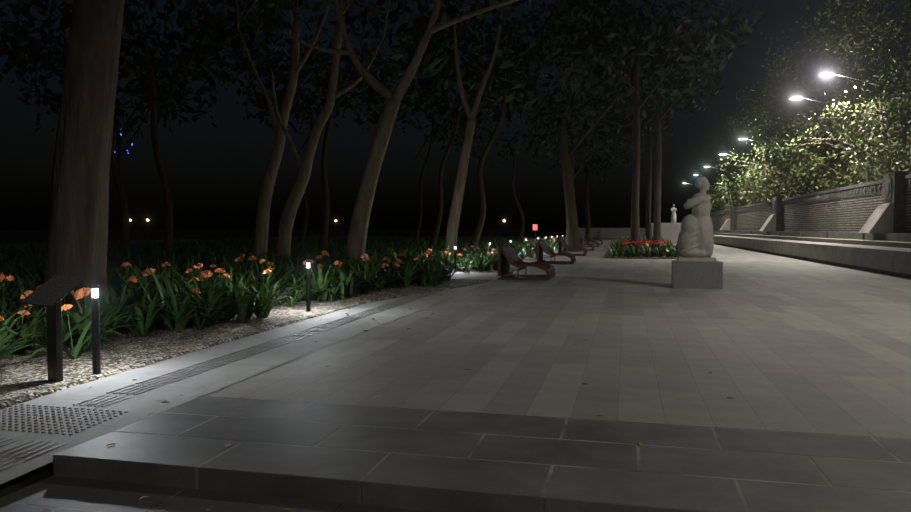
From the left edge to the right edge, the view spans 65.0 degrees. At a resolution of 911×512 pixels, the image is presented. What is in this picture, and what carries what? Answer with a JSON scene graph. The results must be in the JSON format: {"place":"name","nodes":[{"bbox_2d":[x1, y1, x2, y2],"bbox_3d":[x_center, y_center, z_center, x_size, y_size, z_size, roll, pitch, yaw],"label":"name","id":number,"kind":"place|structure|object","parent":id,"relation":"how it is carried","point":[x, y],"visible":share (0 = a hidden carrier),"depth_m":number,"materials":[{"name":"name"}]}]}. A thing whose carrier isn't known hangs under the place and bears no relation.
{"place":"outdoors","nodes":[
{"label":"outdoors","id":0,"kind":"place"},
{"bbox_2d":[0,476,431,511],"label":"paving","id":1,"kind":"structure","parent":0,"point":[60,494],"depth_m":4.29,"materials":[{"name":"grey stone"}]},
{"bbox_2d":[10,266,902,511],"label":"fallen leaves","id":2,"kind":"object","parent":1,"relation":"on","point":[142,497],"visible":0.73,"depth_m":6.90,"materials":[{"name":"brown plant"}]},
{"bbox_2d":[0,258,548,484],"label":"sidewalk paving","id":3,"kind":"structure","parent":0,"point":[140,406],"depth_m":6.87,"materials":[{"name":"grey stone"}]},
{"bbox_2d":[0,289,445,470],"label":"tactile strip","id":4,"kind":"object","parent":3,"relation":"on","point":[34,455],"visible":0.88,"depth_m":6.08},
{"bbox_2d":[0,236,599,408],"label":"flower bed soil","id":5,"kind":"structure","parent":0,"point":[23,379],"depth_m":9.39,"materials":[{"name":"brown soil"}]},
{"bbox_2d":[20,275,86,381],"bbox_3d":[-3.837,0.704,6.838,0.580,1.008,0.346,1,3,33],"label":"info sign","id":6,"kind":"object","parent":5,"relation":"on","point":[50,294],"visible":0.88,"depth_m":6.80,"materials":[{"name":"metal"}]},
{"bbox_2d":[39,0,124,334],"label":"tree","id":7,"kind":"object","parent":5,"relation":"on","point":[78,221],"visible":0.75,"depth_m":9.90,"materials":[{"name":"brown plant"}]},
{"bbox_2d":[91,284,101,374],"bbox_3d":[-3.598,0.751,7.153,0.110,0.930,0.107,1,2,13],"label":"bollard light","id":8,"kind":"object","parent":5,"relation":"on","point":[95,320],"visible":0.83,"depth_m":7.12,"materials":[{"name":"paint"}]},
{"bbox_2d":[7,17,212,247],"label":"tree","id":9,"kind":"object","parent":5,"relation":"on","point":[47,101],"visible":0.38,"depth_m":47.21,"materials":[{"name":"green plant"}]},
{"bbox_2d":[0,0,233,254],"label":"tree","id":10,"kind":"object","parent":5,"relation":"on","point":[20,61],"visible":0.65,"depth_m":37.64,"materials":[{"name":"green plant"}]},
{"bbox_2d":[0,0,282,256],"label":"tree","id":11,"kind":"object","parent":5,"relation":"on","point":[206,40],"visible":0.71,"depth_m":32.68,"materials":[{"name":"green plant"}]},
{"bbox_2d":[0,244,497,360],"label":"clivia plants","id":12,"kind":"object","parent":5,"relation":"on","point":[200,295],"visible":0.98,"depth_m":12.28,"materials":[{"name":"green plant"}]},
{"bbox_2d":[0,235,507,290],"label":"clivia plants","id":13,"kind":"object","parent":5,"relation":"on","point":[200,254],"visible":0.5,"depth_m":34.62,"materials":[{"name":"green plant"}]},
{"bbox_2d":[195,0,349,259],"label":"wavy tree","id":14,"kind":"object","parent":5,"relation":"on","point":[260,243],"visible":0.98,"depth_m":25.97,"materials":[{"name":"brown plant"}]},
{"bbox_2d":[306,260,310,311],"bbox_3d":[-2.581,0.544,12.540,0.110,0.930,0.107,1,2,13],"label":"bollard light","id":15,"kind":"object","parent":5,"relation":"on","point":[308,294],"visible":0.88,"depth_m":12.51,"materials":[{"name":"paint"}]},
{"bbox_2d":[215,26,410,243],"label":"tree","id":16,"kind":"object","parent":5,"relation":"on","point":[258,102],"visible":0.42,"depth_m":53.71,"materials":[{"name":"green plant"}]},
{"bbox_2d":[180,0,469,250],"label":"tree","id":17,"kind":"object","parent":5,"relation":"on","point":[373,13],"visible":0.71,"depth_m":35.92,"materials":[{"name":"green plant"}]},
{"bbox_2d":[271,0,406,261],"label":"wavy tree","id":18,"kind":"object","parent":5,"relation":"on","point":[289,212],"visible":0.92,"depth_m":23.95,"materials":[{"name":"brown plant"}]},
{"bbox_2d":[275,0,517,263],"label":"leaning tree","id":19,"kind":"object","parent":5,"relation":"on","point":[357,234],"visible":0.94,"depth_m":21.27,"materials":[{"name":"brown plant"}]},
{"bbox_2d":[352,50,511,243],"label":"tree","id":20,"kind":"object","parent":5,"relation":"on","point":[443,137],"visible":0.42,"depth_m":58.35,"materials":[{"name":"green plant"}]},
{"bbox_2d":[454,245,455,270],"bbox_3d":[-0.006,0.106,23.946,0.110,0.930,0.107,1,2,13],"label":"bollard light","id":21,"kind":"object","parent":5,"relation":"on","point":[455,257],"visible":0.75,"depth_m":23.91,"materials":[{"name":"paint"}]},
{"bbox_2d":[364,10,554,246],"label":"tree","id":22,"kind":"object","parent":5,"relation":"on","point":[440,108],"visible":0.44,"depth_m":48.14,"materials":[{"name":"green plant"}]},
{"bbox_2d":[340,234,582,260],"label":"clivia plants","id":23,"kind":"object","parent":5,"relation":"on","point":[518,246],"visible":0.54,"depth_m":40.48,"materials":[{"name":"green plant"}]},
{"bbox_2d":[375,0,582,263],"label":"fork tree","id":24,"kind":"object","parent":5,"relation":"on","point":[451,11],"visible":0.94,"depth_m":26.79,"materials":[{"name":"brown plant"}]},
{"bbox_2d":[388,0,628,249],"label":"tree","id":25,"kind":"object","parent":5,"relation":"on","point":[501,85],"visible":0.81,"depth_m":38.05,"materials":[{"name":"green plant"}]},
{"bbox_2d":[437,84,583,240],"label":"tree","id":26,"kind":"object","parent":5,"relation":"on","point":[529,146],"visible":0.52,"depth_m":66.04,"materials":[{"name":"green plant"}]},
{"bbox_2d":[448,243,583,280],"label":"bench pad paving","id":27,"kind":"structure","parent":5,"relation":"on","point":[474,275],"depth_m":22.10,"materials":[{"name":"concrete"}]},
{"bbox_2d":[533,224,537,236],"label":"illuminated sign","id":28,"kind":"object","parent":5,"relation":"on","point":[535,227],"visible":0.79,"depth_m":61.89,"materials":[{"name":"paint"}]},
{"bbox_2d":[544,119,641,240],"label":"tree","id":29,"kind":"object","parent":5,"relation":"on","point":[599,161],"visible":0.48,"depth_m":82.19,"materials":[{"name":"green plant"}]},
{"bbox_2d":[0,230,900,497],"bbox_3d":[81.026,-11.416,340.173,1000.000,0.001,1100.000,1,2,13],"label":"ground","id":30,"kind":"structure","parent":0,"point":[46,470],"depth_m":169.52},
{"bbox_2d":[53,397,910,511],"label":"dark step slabs","id":31,"kind":"structure","parent":30,"relation":"on","point":[582,489],"depth_m":4.60,"materials":[{"name":"grey stone"}]},
{"bbox_2d":[53,396,910,511],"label":"paving joints","id":32,"kind":"object","parent":31,"relation":"attached to","point":[638,464],"visible":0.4,"depth_m":4.79,"materials":[{"name":"grey concrete"}]},
{"bbox_2d":[693,174,724,209],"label":"street lamp","id":33,"kind":"object","parent":30,"relation":"on","point":[715,179],"visible":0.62,"depth_m":94.09,"materials":[{"name":"black"}]},
{"bbox_2d":[704,166,739,206],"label":"street lamp","id":34,"kind":"object","parent":30,"relation":"on","point":[731,172],"visible":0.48,"depth_m":81.45,"materials":[{"name":"black metal"}]},
{"bbox_2d":[692,122,769,211],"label":"tree","id":35,"kind":"object","parent":30,"relation":"on","point":[721,207],"visible":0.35,"depth_m":97.36,"materials":[{"name":"green plant"}]},
{"bbox_2d":[719,153,762,202],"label":"street lamp","id":36,"kind":"object","parent":30,"relation":"on","point":[743,158],"visible":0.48,"depth_m":68.20,"materials":[{"name":"black metal"}]},
{"bbox_2d":[703,108,800,214],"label":"tree","id":37,"kind":"object","parent":30,"relation":"on","point":[725,185],"visible":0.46,"depth_m":82.06,"materials":[{"name":"green plant"}]},
{"bbox_2d":[738,138,791,196],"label":"street lamp","id":38,"kind":"object","parent":30,"relation":"on","point":[772,145],"visible":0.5,"depth_m":56.31,"materials":[{"name":"black metal"}]},
{"bbox_2d":[721,80,840,209],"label":"tree","id":39,"kind":"object","parent":30,"relation":"on","point":[773,161],"visible":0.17,"depth_m":67.68,"materials":[{"name":"green plant"}]},
{"bbox_2d":[730,56,874,207],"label":"tree","id":40,"kind":"object","parent":30,"relation":"on","point":[762,180],"visible":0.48,"depth_m":56.45,"materials":[{"name":"green plant"}]},
{"bbox_2d":[714,95,910,177],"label":"tree overhang twigs","id":41,"kind":"object","parent":40,"relation":"attached to","point":[816,114],"visible":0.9,"depth_m":39.15,"materials":[{"name":"green plant"}]},
{"bbox_2d":[710,178,910,232],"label":"fountain wall","id":42,"kind":"structure","parent":30,"relation":"on","point":[851,214],"depth_m":41.68,"materials":[{"name":"stone"}]},
{"bbox_2d":[710,174,910,216],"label":"brick wall","id":43,"kind":"structure","parent":42,"relation":"on","point":[823,196],"depth_m":41.49,"materials":[{"name":"stone"}]},
{"bbox_2d":[713,233,910,278],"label":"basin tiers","id":44,"kind":"object","parent":30,"relation":"on","point":[892,258],"visible":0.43,"depth_m":29.68,"materials":[{"name":"grey stone"}]},
{"bbox_2d":[720,219,729,229],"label":"wall buttress","id":45,"kind":"structure","parent":44,"relation":"on","point":[726,225],"depth_m":76.50,"materials":[{"name":"concrete"}]},
{"bbox_2d":[728,206,734,229],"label":"pilaster wall","id":46,"kind":"structure","parent":44,"relation":"on","point":[731,213],"depth_m":76.34,"materials":[{"name":"stone"}]},
{"bbox_2d":[759,214,775,230],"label":"wall buttress","id":47,"kind":"structure","parent":44,"relation":"on","point":[769,224],"depth_m":53.18,"materials":[{"name":"concrete"}]},
{"bbox_2d":[773,196,782,230],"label":"pilaster wall","id":48,"kind":"structure","parent":44,"relation":"on","point":[777,206],"depth_m":53.01,"materials":[{"name":"stone"}]},
{"bbox_2d":[713,230,910,241],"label":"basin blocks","id":49,"kind":"structure","parent":44,"relation":"attached to","point":[903,237],"depth_m":36.38,"materials":[{"name":"grey stone"}]},
{"bbox_2d":[859,203,893,232],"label":"wall buttress","id":50,"kind":"structure","parent":44,"relation":"on","point":[880,219],"depth_m":29.88,"materials":[{"name":"concrete"}]},
{"bbox_2d":[883,171,906,232],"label":"pilaster wall","id":51,"kind":"structure","parent":44,"relation":"on","point":[894,190],"depth_m":29.69,"materials":[{"name":"stone"}]},
{"bbox_2d":[789,96,869,181],"bbox_3d":[20.202,-4.329,38.710,4.040,8.660,0.260,1,2,13],"label":"street lamp","id":52,"kind":"object","parent":30,"relation":"on","point":[800,97],"visible":0.23,"depth_m":38.49,"materials":[{"name":"black metal"}]},
{"bbox_2d":[753,9,910,195],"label":"tree","id":53,"kind":"object","parent":30,"relation":"on","point":[792,62],"visible":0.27,"depth_m":48.97,"materials":[{"name":"green plant"}]},
{"bbox_2d":[760,3,910,198],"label":"tree","id":54,"kind":"object","parent":30,"relation":"on","point":[827,182],"visible":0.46,"depth_m":42.77,"materials":[{"name":"green plant"}]},
{"bbox_2d":[793,0,910,187],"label":"tree","id":55,"kind":"object","parent":30,"relation":"on","point":[878,147],"visible":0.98,"depth_m":31.36,"materials":[{"name":"green plant"}]},
{"bbox_2d":[799,0,910,183],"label":"tree","id":56,"kind":"object","parent":30,"relation":"on","point":[859,26],"visible":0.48,"depth_m":37.49,"materials":[{"name":"green plant"}]},
{"bbox_2d":[818,72,910,173],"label":"street lamp","id":57,"kind":"object","parent":30,"relation":"on","point":[825,74],"visible":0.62,"depth_m":32.73,"materials":[{"name":"black metal"}]},
{"bbox_2d":[0,0,910,230],"label":"sky","id":58,"kind":"structure","parent":0,"point":[215,175],"materials":[{"name":"black"}]},
{"bbox_2d":[202,238,910,438],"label":"plaza paving","id":59,"kind":"structure","parent":0,"point":[648,351],"depth_m":8.53,"materials":[{"name":"stone"}]},
{"bbox_2d":[200,238,600,394],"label":"border line","id":60,"kind":"object","parent":59,"relation":"on","point":[241,379],"visible":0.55,"depth_m":8.71,"materials":[{"name":"stone"}]},
{"bbox_2d":[498,245,554,279],"bbox_3d":[2.175,0.168,21.577,1.504,0.985,1.800,1,2,13],"label":"lounge bench","id":61,"kind":"object","parent":59,"relation":"on","point":[507,255],"visible":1,"depth_m":21.09,"materials":[{"name":"brown wood"}]},
{"bbox_2d":[537,240,575,263],"bbox_3d":[4.353,-0.183,30.714,1.504,0.985,1.800,1,2,13],"label":"lounge bench","id":62,"kind":"object","parent":59,"relation":"on","point":[542,245],"visible":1,"depth_m":30.30,"materials":[{"name":"brown wood"}]},
{"bbox_2d":[558,237,586,255],"bbox_3d":[6.555,-0.538,39.949,1.504,0.985,1.800,1,2,13],"label":"lounge bench","id":63,"kind":"object","parent":59,"relation":"on","point":[561,241],"visible":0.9,"depth_m":39.34,"materials":[{"name":"brown wood"}]},
{"bbox_2d":[460,0,702,251],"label":"tree","id":64,"kind":"object","parent":59,"relation":"on","point":[572,231],"visible":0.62,"depth_m":43.33,"materials":[{"name":"green plant"}]},
{"bbox_2d":[579,243,593,250],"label":"lounge bench","id":65,"kind":"object","parent":59,"relation":"on","point":[592,246],"visible":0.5,"depth_m":48.32,"materials":[{"name":"brown wood"}]},
{"bbox_2d":[580,235,598,246],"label":"lounge bench","id":66,"kind":"object","parent":59,"relation":"on","point":[583,238],"visible":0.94,"depth_m":57.67,"materials":[{"name":"brown wood"}]},
{"bbox_2d":[586,234,602,244],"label":"lounge bench","id":67,"kind":"object","parent":59,"relation":"on","point":[588,236],"visible":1,"depth_m":66.93,"materials":[{"name":"brown wood"}]},
{"bbox_2d":[578,228,644,237],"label":"wall","id":68,"kind":"structure","parent":59,"relation":"on","point":[609,232],"depth_m":114.21,"materials":[{"name":"white stone"}]},
{"bbox_2d":[606,252,680,258],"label":"median planter soil","id":69,"kind":"structure","parent":59,"relation":"on","point":[609,255],"depth_m":35.38,"materials":[{"name":"brown soil"}]},
{"bbox_2d":[575,64,685,151],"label":"median tree","id":70,"kind":"object","parent":69,"relation":"on","point":[652,133],"visible":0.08,"depth_m":62.62,"materials":[{"name":"green plant"}]},
{"bbox_2d":[528,0,756,245],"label":"median tree","id":71,"kind":"object","parent":69,"relation":"on","point":[684,56],"visible":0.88,"depth_m":38.80,"materials":[{"name":"green plant"}]},
{"bbox_2d":[604,234,681,257],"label":"median plants","id":72,"kind":"object","parent":69,"relation":"on","point":[624,246],"visible":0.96,"depth_m":36.63,"materials":[{"name":"green plant"}]},
{"bbox_2d":[550,10,736,238],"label":"median tree","id":73,"kind":"object","parent":69,"relation":"on","point":[688,95],"visible":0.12,"depth_m":49.99,"materials":[{"name":"green plant"}]},
{"bbox_2d":[574,43,723,239],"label":"median tree","id":74,"kind":"object","parent":69,"relation":"on","point":[649,189],"visible":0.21,"depth_m":57.19,"materials":[{"name":"green plant"}]},
{"bbox_2d":[563,0,766,244],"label":"median tree","id":75,"kind":"object","parent":69,"relation":"on","point":[720,59],"visible":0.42,"depth_m":41.33,"materials":[{"name":"green plant"}]},
{"bbox_2d":[671,260,722,288],"bbox_3d":[6.122,0.462,18.178,1.160,0.658,0.900,1,2,13],"label":"statue pedestal","id":76,"kind":"object","parent":59,"relation":"on","point":[703,275],"visible":0.98,"depth_m":17.75,"materials":[{"name":"grey stone"}]},
{"bbox_2d":[677,177,713,257],"bbox_3d":[6.090,-0.925,18.133,0.882,2.144,0.648,1,2,13],"label":"stone woman statue","id":77,"kind":"object","parent":76,"relation":"on","point":[695,238],"visible":0.94,"depth_m":17.92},
{"bbox_2d":[677,257,715,261],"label":"statue plinth","id":78,"kind":"structure","parent":76,"relation":"on","point":[688,259],"depth_m":17.87,"materials":[{"name":"beige stone"}]},
{"bbox_2d":[714,244,910,279],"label":"curb","id":79,"kind":"structure","parent":59,"relation":"on","point":[829,264],"depth_m":27.86,"materials":[{"name":"stone"}]},
{"bbox_2d":[506,69,653,181],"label":"tree","id":80,"kind":"object","parent":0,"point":[602,138],"visible":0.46,"depth_m":57.24,"materials":[{"name":"green plant"}]},
{"bbox_2d":[651,223,680,243],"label":"monument block","id":81,"kind":"structure","parent":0,"point":[669,231],"depth_m":70.83,"materials":[{"name":"white stone"}]},
{"bbox_2d":[671,204,676,222],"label":"statue","id":82,"kind":"object","parent":81,"relation":"on","point":[673,214],"visible":0.98,"depth_m":71.57,"materials":[{"name":"stone"}]}
]}

